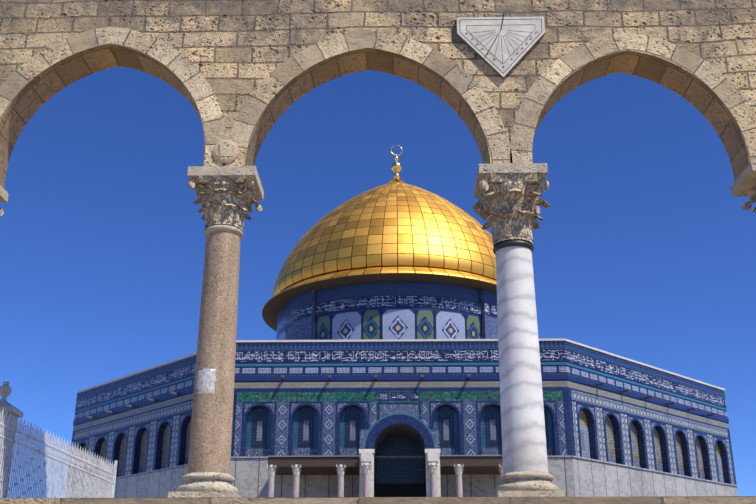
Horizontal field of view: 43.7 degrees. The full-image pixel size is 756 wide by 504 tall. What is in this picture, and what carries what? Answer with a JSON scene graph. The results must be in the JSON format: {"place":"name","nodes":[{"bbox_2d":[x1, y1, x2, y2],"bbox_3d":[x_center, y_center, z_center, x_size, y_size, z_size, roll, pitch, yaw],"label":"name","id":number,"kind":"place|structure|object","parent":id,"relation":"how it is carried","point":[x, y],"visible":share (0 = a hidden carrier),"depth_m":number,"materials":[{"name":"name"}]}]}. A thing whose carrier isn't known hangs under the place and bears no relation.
{"place":"outdoors","nodes":[
{"label":"outdoors","id":0,"kind":"place"},
{"bbox_2d":[0,0,755,187],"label":"arcade wall","id":1,"kind":"structure","parent":0,"point":[241,76],"depth_m":14.81,"materials":[{"name":"beige stone"}]},
{"bbox_2d":[0,496,755,503],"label":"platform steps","id":2,"kind":"structure","parent":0,"point":[512,500],"depth_m":11.91,"materials":[{"name":"stone"}]},
{"bbox_2d":[0,185,8,215],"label":"arcade column","id":3,"kind":"structure","parent":2,"relation":"on","point":[4,194],"depth_m":14.71,"materials":[{"name":"stone"}]},
{"bbox_2d":[0,381,23,494],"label":"fence post","id":4,"kind":"object","parent":2,"relation":"on","point":[5,393],"visible":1,"depth_m":15.63,"materials":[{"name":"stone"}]},
{"bbox_2d":[0,410,117,497],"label":"iron fence","id":5,"kind":"object","parent":2,"relation":"on","point":[110,472],"visible":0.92,"depth_m":16.97,"materials":[{"name":"metal"}]},
{"bbox_2d":[168,166,263,497],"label":"arcade column","id":6,"kind":"structure","parent":2,"relation":"on","point":[228,196],"depth_m":13.35,"materials":[{"name":"stone"}]},
{"bbox_2d":[196,368,215,394],"bbox_3d":[-2.376,1.811,12.995,0.302,0.444,0.044,-6,-22,16],"label":"paper remnant","id":7,"kind":"object","parent":6,"relation":"attached to","point":[206,379],"visible":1,"depth_m":13.00,"materials":[{"name":"white paper"}]},
{"bbox_2d":[472,163,564,496],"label":"arcade column","id":8,"kind":"structure","parent":2,"relation":"on","point":[507,195],"depth_m":13.25,"materials":[{"name":"stone"}]},
{"bbox_2d":[730,161,755,211],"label":"arcade column","id":9,"kind":"structure","parent":2,"relation":"on","point":[744,183],"depth_m":14.26,"materials":[{"name":"stone"}]},
{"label":"dome terrace","id":10,"kind":"structure","parent":2,"relation":"on","visible":0},
{"bbox_2d":[66,352,196,497],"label":"building wall","id":11,"kind":"structure","parent":10,"relation":"on","point":[152,459],"depth_m":64.68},
{"bbox_2d":[230,338,574,496],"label":"building facade","id":12,"kind":"structure","parent":10,"relation":"on","point":[449,389],"depth_m":57.68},
{"bbox_2d":[564,338,737,496],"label":"building wall","id":13,"kind":"structure","parent":10,"relation":"on","point":[675,448],"depth_m":62.53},
{"bbox_3d":[-0.218,1.122,13.480,28.600,4.800,0.750,0,-21,1],"label":"arcade","id":14,"kind":"object","parent":2,"relation":"on","visible":0},
{"bbox_2d":[456,16,544,78],"bbox_3d":[1.924,-3.177,14.682,1.370,1.090,0.072,0,-21,1],"label":"sundial","id":15,"kind":"object","parent":14,"relation":"attached to","point":[506,49],"visible":1,"depth_m":14.71,"materials":[{"name":"grey stone"}]},
{"bbox_2d":[0,66,755,497],"label":"sky","id":16,"kind":"structure","parent":0,"point":[644,252],"materials":[{"name":"blue"}]},
{"bbox_2d":[265,413,502,496],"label":"entrance portico","id":17,"kind":"structure","parent":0,"point":[399,434],"depth_m":53.45,"materials":[{"name":"stone"}]},
{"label":"dome of the rock lead roof","id":18,"kind":"object","parent":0,"visible":0},
{"bbox_2d":[276,281,497,414],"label":"dome drum","id":19,"kind":"object","parent":18,"relation":"on","point":[370,310],"visible":0.25,"depth_m":75.19,"materials":[{"name":"tile"}]},
{"bbox_2d":[262,182,496,331],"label":"dome","id":20,"kind":"structure","parent":19,"relation":"on","point":[396,231],"depth_m":77.78,"materials":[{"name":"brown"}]},
{"bbox_2d":[389,145,403,182],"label":"crescent finial","id":21,"kind":"object","parent":20,"relation":"on","point":[396,167],"visible":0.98,"depth_m":90.39,"materials":[{"name":"gold metal"}]}
]}

